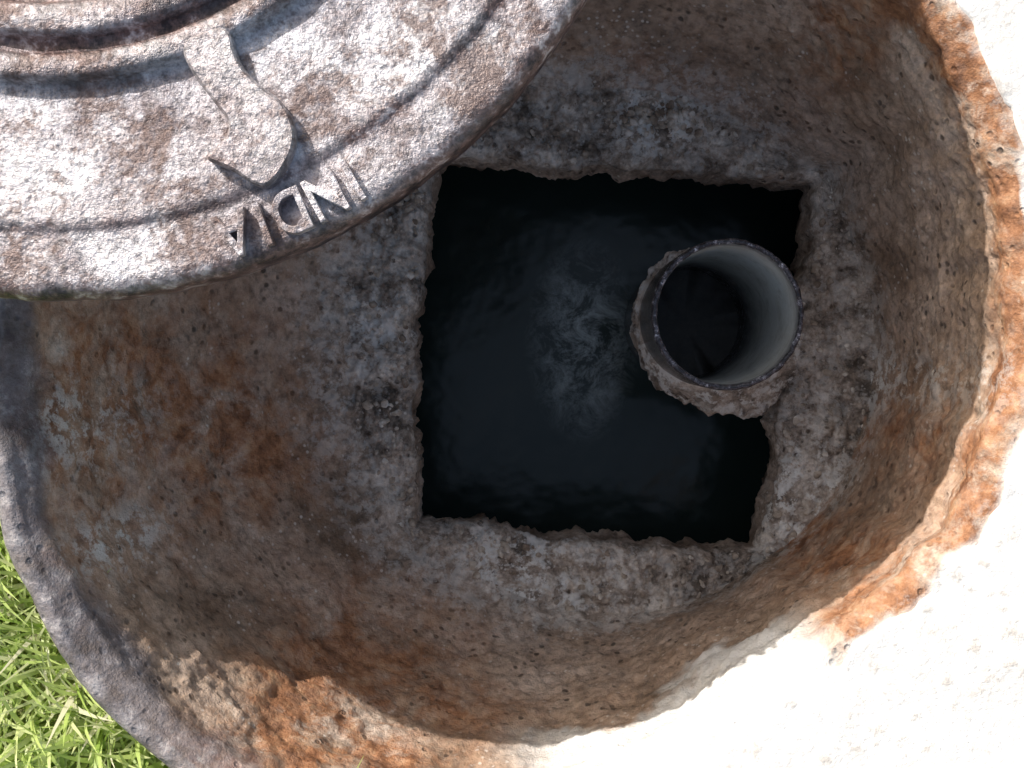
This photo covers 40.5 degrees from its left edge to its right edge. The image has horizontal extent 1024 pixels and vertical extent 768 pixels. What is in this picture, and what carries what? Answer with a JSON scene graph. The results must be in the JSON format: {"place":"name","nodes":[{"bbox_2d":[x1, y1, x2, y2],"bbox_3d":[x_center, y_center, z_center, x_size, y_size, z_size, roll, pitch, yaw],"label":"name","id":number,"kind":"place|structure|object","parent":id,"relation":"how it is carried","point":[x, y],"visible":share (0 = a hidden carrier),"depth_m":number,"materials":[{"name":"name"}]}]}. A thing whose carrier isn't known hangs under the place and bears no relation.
{"place":"outdoors","nodes":[
{"label":"outdoors","id":0,"kind":"place"},
{"bbox_2d":[0,524,363,767],"bbox_3d":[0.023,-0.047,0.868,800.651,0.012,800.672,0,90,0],"label":"ground","id":1,"kind":"structure","parent":0,"point":[20,710],"depth_m":0.87,"materials":[{"name":"green plant"}]},
{"bbox_2d":[0,0,1023,767],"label":"manhole shaft","id":2,"kind":"object","parent":1,"relation":"in","point":[218,558],"visible":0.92,"depth_m":0.99,"materials":[{"name":"concrete"}]},
{"bbox_2d":[0,0,586,301],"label":"manhole cover","id":3,"kind":"object","parent":2,"relation":"on","point":[148,148],"visible":1,"depth_m":0.66,"materials":[{"name":"metal"}]},
{"bbox_2d":[416,165,802,542],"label":"sewer water","id":4,"kind":"structure","parent":2,"relation":"in","point":[545,406],"depth_m":1.30,"materials":[{"name":"black liquid"}]},
{"bbox_2d":[348,86,873,614],"bbox_3d":[0.076,-0.025,1.091,0.432,0.022,0.431,0,90,0],"label":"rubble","id":5,"kind":"object","parent":2,"relation":"in","point":[644,112],"visible":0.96,"depth_m":1.09,"materials":[{"name":"stone"}]},
{"bbox_2d":[629,248,805,419],"bbox_3d":[0.170,-0.041,1.106,0.149,0.069,0.140,0,90,0],"label":"mortar collar","id":6,"kind":"object","parent":2,"relation":"attached to","point":[759,399],"visible":0.63,"depth_m":1.09,"materials":[{"name":"concrete"}]},
{"bbox_2d":[624,238,803,390],"bbox_3d":[0.156,-0.053,1.157,0.108,0.366,0.108,0,91,1],"label":"pvc pipe","id":7,"kind":"object","parent":6,"relation":"in","point":[724,314],"visible":0.91,"depth_m":1.14,"materials":[{"name":"grey plastic"}]},
{"bbox_2d":[694,0,1023,767],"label":"concrete apron","id":8,"kind":"object","parent":1,"relation":"on","point":[932,680],"visible":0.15,"depth_m":0.84,"materials":[{"name":"white concrete"}]}
]}

